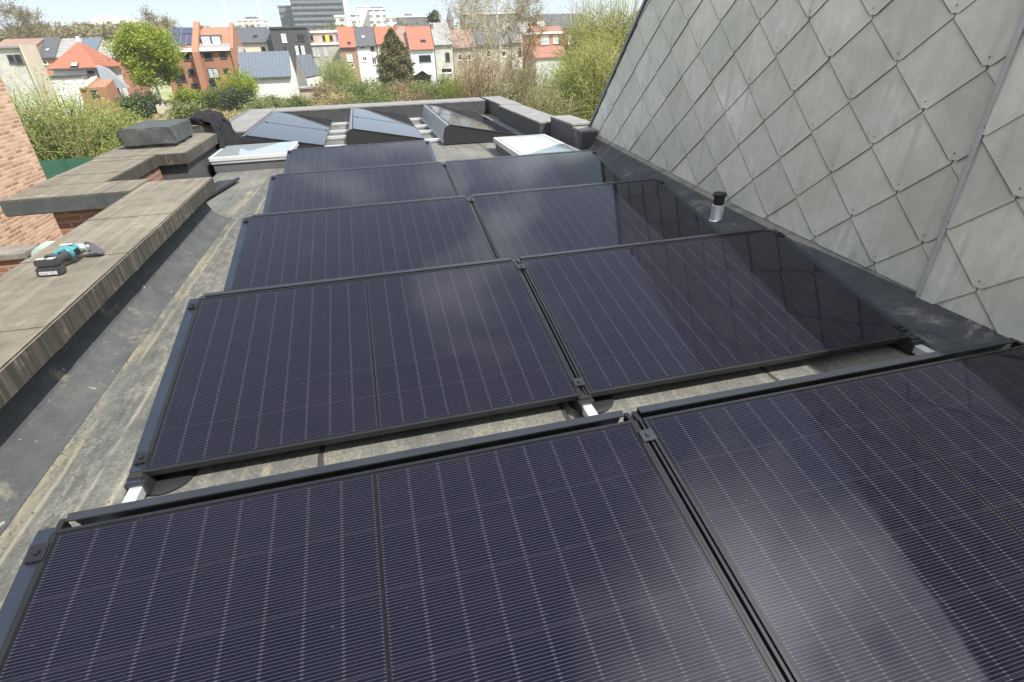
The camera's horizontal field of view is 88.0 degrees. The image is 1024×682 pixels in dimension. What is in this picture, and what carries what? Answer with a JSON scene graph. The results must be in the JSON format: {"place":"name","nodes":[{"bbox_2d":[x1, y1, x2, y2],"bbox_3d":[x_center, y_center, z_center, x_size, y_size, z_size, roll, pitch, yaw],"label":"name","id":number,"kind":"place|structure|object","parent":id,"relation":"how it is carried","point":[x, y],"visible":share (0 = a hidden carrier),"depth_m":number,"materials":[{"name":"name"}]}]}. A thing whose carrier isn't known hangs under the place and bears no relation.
{"place":"outdoors","nodes":[
{"label":"outdoors","id":0,"kind":"place"},
{"bbox_2d":[0,38,43,52],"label":"terraced house","id":1,"kind":"structure","parent":0,"point":[37,42],"depth_m":85.63,"materials":[{"name":"brown brick"}]},
{"bbox_2d":[0,76,62,246],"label":"brick house","id":2,"kind":"structure","parent":0,"point":[21,169],"depth_m":7.21,"materials":[{"name":"orange brick"}]},
{"bbox_2d":[39,37,61,75],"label":"terraced house","id":3,"kind":"structure","parent":0,"point":[49,49],"depth_m":86.25,"materials":[{"name":"grey brick"}]},
{"bbox_2d":[55,38,82,58],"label":"terraced house","id":4,"kind":"structure","parent":0,"point":[66,44],"depth_m":87.64,"materials":[{"name":"white tile"}]},
{"bbox_2d":[82,37,106,50],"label":"terraced house","id":5,"kind":"structure","parent":0,"point":[95,43],"depth_m":88.73,"materials":[{"name":"grey"}]},
{"bbox_2d":[91,14,139,25],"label":"arched hall","id":6,"kind":"structure","parent":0,"point":[101,18],"depth_m":393.65,"materials":[{"name":"white"}]},
{"bbox_2d":[99,43,150,96],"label":"terraced house","id":7,"kind":"structure","parent":0,"point":[128,82],"depth_m":80.91,"materials":[{"name":"orange brick"}]},
{"bbox_2d":[155,21,209,98],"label":"orange brick house","id":8,"kind":"structure","parent":0,"point":[196,78],"depth_m":83.91,"materials":[{"name":"brown brick"}]},
{"bbox_2d":[237,17,267,27],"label":"apartment block","id":9,"kind":"structure","parent":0,"point":[255,21],"depth_m":376.07,"materials":[{"name":"white paint"}]},
{"bbox_2d":[238,27,267,51],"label":"cream house","id":10,"kind":"structure","parent":0,"point":[252,39],"depth_m":104.59,"materials":[{"name":"tile"}]},
{"bbox_2d":[277,5,294,26],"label":"apartment block","id":11,"kind":"structure","parent":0,"point":[286,15],"depth_m":346.47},
{"bbox_2d":[266,26,313,86],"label":"black house","id":12,"kind":"structure","parent":0,"point":[294,41],"depth_m":103.86,"materials":[{"name":"grey"}]},
{"bbox_2d":[39,62,551,134],"bbox_3d":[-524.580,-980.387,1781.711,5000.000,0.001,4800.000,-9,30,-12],"label":"ground","id":13,"kind":"structure","parent":0,"point":[164,92],"depth_m":110.83,"materials":[{"name":"green plant"}]},
{"bbox_2d":[0,244,39,275],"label":"garden wall","id":14,"kind":"structure","parent":13,"relation":"on","point":[11,257],"depth_m":4.45,"materials":[{"name":"orange brick"}]},
{"bbox_2d":[0,0,51,38],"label":"bare tree","id":15,"kind":"object","parent":13,"relation":"on","point":[22,15],"visible":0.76,"depth_m":139.10,"materials":[{"name":"brown plant"}]},
{"bbox_2d":[0,3,55,38],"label":"bare tree","id":16,"kind":"object","parent":13,"relation":"on","point":[33,17],"visible":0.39,"depth_m":143.75,"materials":[{"name":"brown plant"}]},
{"bbox_2d":[0,45,59,124],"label":"cream house","id":17,"kind":"structure","parent":13,"relation":"on","point":[13,59],"depth_m":58.14,"materials":[{"name":"paint"}]},
{"bbox_2d":[1,62,131,160],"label":"willow shrub","id":18,"kind":"object","parent":13,"relation":"on","point":[43,141],"visible":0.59,"depth_m":26.72,"materials":[{"name":"green plant"}]},
{"bbox_2d":[39,156,96,178],"bbox_3d":[-22.407,-6.904,25.200,6.863,3.196,0.110,-9,30,-12],"label":"garden fence","id":19,"kind":"object","parent":13,"relation":"on","point":[51,168],"visible":0.15,"depth_m":24.88,"materials":[{"name":"green"}]},
{"bbox_2d":[49,74,93,115],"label":"lean to","id":20,"kind":"object","parent":13,"relation":"on","point":[80,78],"visible":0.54,"depth_m":67.35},
{"bbox_2d":[22,75,152,155],"bbox_3d":[-23.610,-11.318,29.733,6.588,6.512,7.688,-9,30,-12],"label":"willow shrub","id":21,"kind":"object","parent":13,"relation":"on","point":[109,137],"visible":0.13,"depth_m":28.88,"materials":[{"name":"green plant"}]},
{"bbox_2d":[47,36,129,98],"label":"hipped house","id":22,"kind":"structure","parent":13,"relation":"on","point":[79,57],"depth_m":70.59,"materials":[{"name":"orange tile"}]},
{"bbox_2d":[79,77,121,114],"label":"brick shed","id":23,"kind":"structure","parent":13,"relation":"on","point":[110,86],"depth_m":67.32,"materials":[{"name":"orange brick"}]},
{"bbox_2d":[96,65,128,87],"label":"lean to","id":24,"kind":"object","parent":13,"relation":"on","point":[105,73],"visible":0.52,"depth_m":68.86,"materials":[{"name":"white metal"}]},
{"bbox_2d":[84,90,152,147],"bbox_3d":[-22.651,-11.508,30.896,5.220,5.688,5.063,-9,30,-12],"label":"willow shrub","id":25,"kind":"object","parent":13,"relation":"on","point":[122,117],"visible":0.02,"depth_m":29.99,"materials":[{"name":"green plant"}]},
{"bbox_2d":[0,19,252,42],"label":"woods","id":26,"kind":"object","parent":13,"relation":"on","point":[84,29],"visible":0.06,"depth_m":181.15,"materials":[{"name":"plant"}]},
{"bbox_2d":[111,92,154,121],"bbox_3d":[-45.272,-28.001,63.517,4.052,3.649,4.907,-9,30,-12],"label":"garden bush","id":27,"kind":"object","parent":13,"relation":"on","point":[141,107],"visible":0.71,"depth_m":62.87,"materials":[{"name":"green plant"}]},
{"bbox_2d":[101,14,190,103],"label":"spring tree","id":28,"kind":"object","parent":13,"relation":"on","point":[141,52],"visible":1,"depth_m":70.77,"materials":[{"name":"green plant"}]},
{"bbox_2d":[128,87,164,112],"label":"garden bush","id":29,"kind":"object","parent":13,"relation":"on","point":[151,96],"visible":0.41,"depth_m":69.53,"materials":[{"name":"green plant"}]},
{"bbox_2d":[131,3,168,84],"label":"bare tree","id":30,"kind":"object","parent":13,"relation":"on","point":[146,13],"visible":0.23,"depth_m":129.42,"materials":[{"name":"brown plant"}]},
{"bbox_2d":[164,97,202,119],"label":"garden bush","id":31,"kind":"object","parent":13,"relation":"on","point":[183,110],"visible":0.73,"depth_m":59.28,"materials":[{"name":"green plant"}]},
{"bbox_2d":[165,85,206,107],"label":"garden bush","id":32,"kind":"object","parent":13,"relation":"on","point":[188,95],"visible":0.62,"depth_m":71.70,"materials":[{"name":"green plant"}]},
{"bbox_2d":[196,82,227,108],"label":"garden bush","id":33,"kind":"object","parent":13,"relation":"on","point":[210,97],"visible":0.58,"depth_m":72.92,"materials":[{"name":"green plant"}]},
{"bbox_2d":[96,97,333,126],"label":"meadow grass","id":34,"kind":"structure","parent":13,"relation":"on","point":[226,115],"depth_m":67.49,"materials":[{"name":"plant"}]},
{"bbox_2d":[199,22,242,91],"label":"orange brick house","id":35,"kind":"structure","parent":13,"relation":"on","point":[218,46],"depth_m":84.76,"materials":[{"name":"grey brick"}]},
{"bbox_2d":[214,81,258,111],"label":"garden bush","id":36,"kind":"object","parent":13,"relation":"on","point":[234,98],"visible":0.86,"depth_m":69.78,"materials":[{"name":"green plant"}]},
{"bbox_2d":[214,64,262,100],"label":"garden bush","id":37,"kind":"object","parent":13,"relation":"on","point":[244,82],"visible":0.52,"depth_m":72.51,"materials":[{"name":"green plant"}]},
{"bbox_2d":[236,94,274,113],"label":"garden bush","id":38,"kind":"object","parent":13,"relation":"on","point":[263,105],"visible":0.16,"depth_m":50.94,"materials":[{"name":"green plant"}]},
{"bbox_2d":[238,51,299,98],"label":"white house","id":39,"kind":"structure","parent":13,"relation":"on","point":[275,71],"depth_m":82.95,"materials":[{"name":"white paint"}]},
{"bbox_2d":[276,93,313,107],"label":"shrub","id":40,"kind":"object","parent":13,"relation":"on","point":[296,101],"visible":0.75,"depth_m":68.44,"materials":[{"name":"green plant"}]},
{"bbox_2d":[290,0,345,30],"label":"apartment block","id":41,"kind":"structure","parent":13,"relation":"on","point":[315,14],"depth_m":341.71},
{"bbox_2d":[306,80,339,103],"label":"shrub","id":42,"kind":"object","parent":13,"relation":"on","point":[320,89],"visible":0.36,"depth_m":75.44,"materials":[{"name":"brown plant"}]},
{"bbox_2d":[308,86,357,105],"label":"shrub","id":43,"kind":"object","parent":13,"relation":"on","point":[335,99],"visible":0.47,"depth_m":60.69,"materials":[{"name":"plant"}]},
{"bbox_2d":[306,45,363,90],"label":"bare shrub","id":44,"kind":"object","parent":13,"relation":"on","point":[346,76],"visible":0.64,"depth_m":78.11,"materials":[{"name":"green plant"}]},
{"bbox_2d":[350,75,382,100],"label":"shrub","id":45,"kind":"object","parent":13,"relation":"on","point":[363,88],"visible":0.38,"depth_m":72.93,"materials":[{"name":"green plant"}]},
{"bbox_2d":[342,84,397,103],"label":"shrub","id":46,"kind":"object","parent":13,"relation":"on","point":[377,98],"visible":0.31,"depth_m":60.12,"materials":[{"name":"green plant"}]},
{"bbox_2d":[366,80,400,101],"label":"shrub","id":47,"kind":"object","parent":13,"relation":"on","point":[381,87],"visible":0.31,"depth_m":70.78,"materials":[{"name":"green plant"}]},
{"bbox_2d":[373,27,418,89],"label":"conifer","id":48,"kind":"object","parent":13,"relation":"on","point":[395,61],"visible":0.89,"depth_m":92.63,"materials":[{"name":"green plant"}]},
{"bbox_2d":[384,77,421,100],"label":"shrub","id":49,"kind":"object","parent":13,"relation":"on","point":[404,86],"visible":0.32,"depth_m":69.02,"materials":[{"name":"brown plant"}]},
{"bbox_2d":[389,87,441,101],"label":"shrub","id":50,"kind":"object","parent":13,"relation":"on","point":[418,96],"visible":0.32,"depth_m":59.47,"materials":[{"name":"brown plant"}]},
{"bbox_2d":[245,18,611,63],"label":"trees","id":51,"kind":"object","parent":13,"relation":"on","point":[330,24],"depth_m":196.63,"materials":[{"name":"plant"}]},
{"bbox_2d":[423,72,460,99],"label":"shrub","id":52,"kind":"object","parent":13,"relation":"on","point":[436,88],"visible":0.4,"depth_m":64.95,"materials":[{"name":"green plant"}]},
{"bbox_2d":[436,64,485,98],"bbox_3d":[-5.516,-28.724,60.567,6.301,5.661,7.151,-9,30,-12],"label":"shrub","id":53,"kind":"object","parent":13,"relation":"on","point":[451,88],"visible":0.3,"depth_m":59.38,"materials":[{"name":"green plant"}]},
{"bbox_2d":[434,0,520,77],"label":"birch tree","id":54,"kind":"object","parent":13,"relation":"on","point":[467,30],"visible":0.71,"depth_m":54.04,"materials":[{"name":"brown plant"}]},
{"bbox_2d":[446,44,510,97],"bbox_3d":[-2.561,-21.857,46.098,6.730,7.612,7.382,-9,30,-12],"label":"brown shrub","id":55,"kind":"object","parent":13,"relation":"on","point":[472,93],"visible":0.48,"depth_m":45.55,"materials":[{"name":"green plant"}]},
{"bbox_2d":[451,0,541,95],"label":"birch tree","id":56,"kind":"object","parent":13,"relation":"on","point":[499,53],"visible":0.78,"depth_m":51.71,"materials":[{"name":"brown plant"}]},
{"bbox_2d":[0,96,1011,608],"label":"flat roof house","id":57,"kind":"structure","parent":13,"relation":"on","point":[144,214],"depth_m":2.91,"materials":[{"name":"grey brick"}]},
{"bbox_2d":[33,242,104,276],"bbox_3d":[-2.522,-0.485,3.016,0.148,0.108,0.371,1,30,5],"label":"angle grinder","id":58,"kind":"object","parent":57,"relation":"on","point":[51,264],"visible":1,"depth_m":2.94,"materials":[{"name":"teal plastic"}]},
{"bbox_2d":[122,468,196,502],"bbox_3d":[-1.731,-0.236,3.358,0.210,0.084,8.800,-9,30,-12],"label":"mounting rail","id":59,"kind":"object","parent":57,"relation":"on","point":[156,485],"visible":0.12,"depth_m":1.99,"materials":[{"name":"metal"}]},
{"bbox_2d":[126,258,587,483],"bbox_3d":[-0.696,-0.005,2.619,1.814,0.266,1.300,-9,30,-12],"label":"solar panel","id":60,"kind":"object","parent":59,"relation":"on","point":[248,373],"visible":0.97,"depth_m":2.44,"materials":[{"name":"black glass"}]},
{"bbox_2d":[263,161,457,213],"bbox_3d":[-1.486,-1.494,5.302,1.814,0.266,1.300,-9,30,-12],"label":"solar panel","id":61,"kind":"object","parent":59,"relation":"on","point":[295,191],"visible":0.65,"depth_m":5.31,"materials":[{"name":"black glass"}]},
{"bbox_2d":[284,140,436,172],"bbox_3d":[-1.878,-2.239,6.644,1.822,0.266,1.300,-9,30,-12],"label":"solar panel","id":62,"kind":"object","parent":59,"relation":"on","point":[348,156],"visible":0.73,"depth_m":6.71,"materials":[{"name":"black glass"}]},
{"bbox_2d":[223,195,500,290],"bbox_3d":[-1.091,-0.750,3.960,1.814,0.266,1.300,-9,30,-12],"label":"solar panel","id":63,"kind":"object","parent":59,"relation":"on","point":[280,248],"visible":0.73,"depth_m":3.88,"materials":[{"name":"black glass"}]},
{"bbox_2d":[0,410,794,681],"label":"solar panel","id":64,"kind":"object","parent":59,"relation":"on","point":[583,549],"visible":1,"depth_m":1.37,"materials":[{"name":"black glass"}]},
{"bbox_2d":[189,109,240,148],"bbox_3d":[-4.369,-3.146,8.052,1.164,0.681,0.634,15,34,28],"label":"jacket","id":65,"kind":"object","parent":57,"relation":"on","point":[227,134],"visible":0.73,"depth_m":7.92,"materials":[{"name":"black fabric"}]},
{"bbox_2d":[206,177,239,199],"bbox_3d":[-3.517,-1.740,6.152,0.270,0.049,1.200,-4,29,-3],"label":"sheet offcut","id":66,"kind":"object","parent":57,"relation":"on","point":[221,185],"visible":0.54,"depth_m":6.41,"materials":[{"name":"metal"}]},
{"bbox_2d":[208,141,298,172],"bbox_3d":[-3.695,-2.688,7.708,1.066,0.204,1.050,-9,30,-12],"label":"skylight","id":67,"kind":"object","parent":57,"relation":"on","point":[233,158],"visible":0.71,"depth_m":7.32,"materials":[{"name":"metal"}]},
{"bbox_2d":[239,122,328,148],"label":"solar panel","id":68,"kind":"object","parent":57,"relation":"on","point":[263,132],"visible":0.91,"depth_m":8.67,"materials":[{"name":"black glass"}]},
{"bbox_2d":[261,112,331,130],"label":"solar panel","id":69,"kind":"object","parent":57,"relation":"on","point":[298,120],"visible":0.75,"depth_m":10.38,"materials":[{"name":"black glass"}]},
{"bbox_2d":[329,124,427,132],"bbox_3d":[-2.479,-4.129,10.295,4.300,0.044,0.044,-9,30,-12],"label":"cross rail","id":70,"kind":"object","parent":57,"relation":"on","point":[346,130],"visible":0.11,"depth_m":10.12,"materials":[{"name":"metal"}]},
{"bbox_2d":[422,105,493,129],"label":"solar panel","id":71,"kind":"object","parent":70,"relation":"on","point":[429,112],"visible":0.75,"depth_m":10.76,"materials":[{"name":"black glass"}]},
{"bbox_2d":[348,107,413,129],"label":"solar panel","id":72,"kind":"object","parent":57,"relation":"on","point":[379,115],"visible":0.84,"depth_m":10.70,"materials":[{"name":"black glass"}]},
{"bbox_2d":[346,116,423,144],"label":"solar panel","id":73,"kind":"object","parent":57,"relation":"on","point":[364,131],"visible":0.93,"depth_m":8.69,"materials":[{"name":"black glass"}]},
{"bbox_2d":[431,113,516,144],"bbox_3d":[-0.728,-3.823,9.419,1.264,0.305,1.759,-9,30,-12],"label":"solar panel","id":74,"kind":"object","parent":57,"relation":"on","point":[448,129],"visible":0.93,"depth_m":8.76,"materials":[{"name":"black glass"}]},
{"bbox_2d":[493,134,579,155],"bbox_3d":[0.314,-2.735,7.575,0.846,0.193,1.630,-9,30,-12],"label":"skylight","id":75,"kind":"object","parent":57,"relation":"on","point":[524,145],"visible":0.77,"depth_m":7.44,"materials":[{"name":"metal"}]},
{"bbox_2d":[568,386,613,416],"bbox_3d":[-0.027,-0.493,3.717,0.210,0.084,8.800,-9,30,-12],"label":"mounting rail","id":76,"kind":"object","parent":57,"relation":"on","point":[587,405],"visible":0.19,"depth_m":2.33,"materials":[{"name":"metal"}]},
{"bbox_2d":[709,191,726,221],"bbox_3d":[1.810,-1.175,4.659,0.150,0.260,0.150,-9,30,-12],"label":"vent pipe","id":77,"kind":"object","parent":57,"relation":"on","point":[717,209],"visible":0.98,"depth_m":4.62,"materials":[{"name":"metal"}]},
{"bbox_2d":[887,334,934,354],"bbox_3d":[1.886,-0.376,3.401,0.210,0.084,7.200,-9,30,-12],"label":"mounting rail","id":78,"kind":"object","parent":57,"relation":"on","point":[922,346],"visible":0.24,"depth_m":2.67,"materials":[{"name":"metal"}]},
{"bbox_2d":[443,150,624,196],"bbox_3d":[0.237,-1.754,5.665,1.786,0.266,1.300,-9,30,-12],"label":"solar panel","id":79,"kind":"object","parent":78,"relation":"on","point":[469,177],"visible":0.58,"depth_m":5.67,"materials":[{"name":"black glass"}]},
{"bbox_2d":[469,178,721,260],"bbox_3d":[0.632,-1.010,4.324,1.786,0.266,1.300,-9,30,-12],"label":"solar panel","id":80,"kind":"object","parent":78,"relation":"on","point":[517,224],"visible":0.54,"depth_m":4.25,"materials":[{"name":"black glass"}]},
{"bbox_2d":[516,228,920,396],"bbox_3d":[1.027,-0.265,2.982,1.786,0.266,1.300,-9,30,-12],"label":"solar panel","id":81,"kind":"object","parent":78,"relation":"on","point":[629,316],"visible":0.88,"depth_m":2.82,"materials":[{"name":"black glass"}]},
{"bbox_2d":[631,337,1023,681],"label":"solar panel","id":82,"kind":"object","parent":78,"relation":"on","point":[862,523],"visible":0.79,"depth_m":1.56,"materials":[{"name":"black glass"}]},
{"bbox_2d":[477,44,553,107],"bbox_3d":[0.155,-20.513,43.664,6.788,7.631,5.755,3,30,9],"label":"brown shrub","id":83,"kind":"object","parent":13,"relation":"on","point":[513,95],"visible":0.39,"depth_m":42.87,"materials":[{"name":"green plant"}]},
{"bbox_2d":[497,0,556,97],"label":"bare tree","id":84,"kind":"object","parent":13,"relation":"on","point":[539,25],"visible":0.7,"depth_m":53.56,"materials":[{"name":"brown plant"}]},
{"bbox_2d":[508,59,577,113],"bbox_3d":[2.065,-16.114,37.005,5.280,6.281,4.719,-9,30,-12],"label":"brown shrub","id":85,"kind":"object","parent":13,"relation":"on","point":[539,93],"visible":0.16,"depth_m":36.25,"materials":[{"name":"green plant"}]},
{"bbox_2d":[518,55,588,118],"bbox_3d":[2.462,-13.297,31.648,4.160,6.620,4.457,-9,30,-12],"label":"brown shrub","id":86,"kind":"object","parent":13,"relation":"on","point":[548,108],"visible":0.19,"depth_m":30.80,"materials":[{"name":"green plant"}]},
{"bbox_2d":[532,39,594,115],"bbox_3d":[4.726,-19.883,42.435,6.787,7.392,7.368,-9,30,-12],"label":"willow","id":87,"kind":"object","parent":13,"relation":"on","point":[557,76],"visible":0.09,"depth_m":41.30,"materials":[{"name":"green plant"}]},
{"bbox_2d":[541,0,625,84],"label":"willow","id":88,"kind":"object","parent":13,"relation":"on","point":[573,37],"visible":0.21,"depth_m":51.60,"materials":[{"name":"green plant"}]},
{"bbox_2d":[541,18,627,120],"bbox_3d":[5.994,-18.810,39.048,8.077,8.759,7.681,-9,30,-12],"label":"willow","id":89,"kind":"object","parent":13,"relation":"on","point":[590,85],"visible":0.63,"depth_m":37.88,"materials":[{"name":"green plant"}]},
{"bbox_2d":[562,0,641,74],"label":"willow","id":90,"kind":"object","parent":13,"relation":"on","point":[616,27],"visible":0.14,"depth_m":42.52,"materials":[{"name":"green plant"}]},
{"bbox_2d":[588,0,1023,342],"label":"slate clad house","id":91,"kind":"structure","parent":13,"relation":"on","point":[883,139],"depth_m":3.49,"materials":[{"name":"grey stone"}]},
{"bbox_2d":[296,54,322,90],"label":"white house","id":92,"kind":"structure","parent":0,"point":[306,72],"depth_m":92.97,"materials":[{"name":"grey"}]},
{"bbox_2d":[0,0,642,28],"label":"sky","id":93,"kind":"structure","parent":0,"point":[210,13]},
{"bbox_2d":[310,30,342,84],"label":"terrace building","id":94,"kind":"structure","parent":0,"point":[323,40],"depth_m":110.75,"materials":[{"name":"grey paint"}]},
{"bbox_2d":[337,24,360,85],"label":"terraced house","id":95,"kind":"structure","parent":0,"point":[347,43],"depth_m":104.06,"materials":[{"name":"brown brick"}]},
{"bbox_2d":[357,5,369,26],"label":"apartment block","id":96,"kind":"structure","parent":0,"point":[363,14],"depth_m":315.52,"materials":[{"name":"white paint"}]},
{"bbox_2d":[353,24,379,84],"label":"terraced house","id":97,"kind":"structure","parent":0,"point":[365,42],"depth_m":105.24,"materials":[{"name":"paint"}]},
{"bbox_2d":[368,7,385,26],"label":"apartment block","id":98,"kind":"structure","parent":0,"point":[377,15],"depth_m":309.36,"materials":[{"name":"white paint"}]},
{"bbox_2d":[373,23,396,75],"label":"terraced house","id":99,"kind":"structure","parent":0,"point":[380,32],"depth_m":105.72,"materials":[{"name":"orange tile"}]},
{"bbox_2d":[396,14,428,25],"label":"apartment block","id":100,"kind":"structure","parent":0,"point":[410,19],"depth_m":331.65,"materials":[{"name":"white paint"}]},
{"bbox_2d":[405,23,436,85],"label":"terraced house","id":101,"kind":"structure","parent":0,"point":[421,46],"depth_m":105.52,"materials":[{"name":"white paint"}]},
{"bbox_2d":[429,20,453,84],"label":"terraced house","id":102,"kind":"structure","parent":0,"point":[443,55],"depth_m":107.28,"materials":[{"name":"white paint"}]},
{"bbox_2d":[450,26,476,82],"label":"terraced house","id":103,"kind":"structure","parent":0,"point":[454,37],"depth_m":109.19,"materials":[{"name":"brown tile"}]},
{"bbox_2d":[459,12,520,29],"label":"apartment block","id":104,"kind":"structure","parent":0,"point":[500,15],"depth_m":262.99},
{"bbox_2d":[472,29,511,81],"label":"terraced house","id":105,"kind":"structure","parent":0,"point":[477,39],"depth_m":110.50,"materials":[{"name":"brick"}]},
{"bbox_2d":[507,20,532,80],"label":"terraced house","id":106,"kind":"structure","parent":0,"point":[521,31],"depth_m":112.62,"materials":[{"name":"white paint"}]},
{"bbox_2d":[521,26,569,85],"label":"brick house","id":107,"kind":"structure","parent":0,"point":[545,56],"depth_m":99.54,"materials":[{"name":"orange"}]},
{"bbox_2d":[539,13,587,29],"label":"gabled house","id":108,"kind":"structure","parent":0,"point":[555,20],"depth_m":124.49,"materials":[{"name":"grey brick"}]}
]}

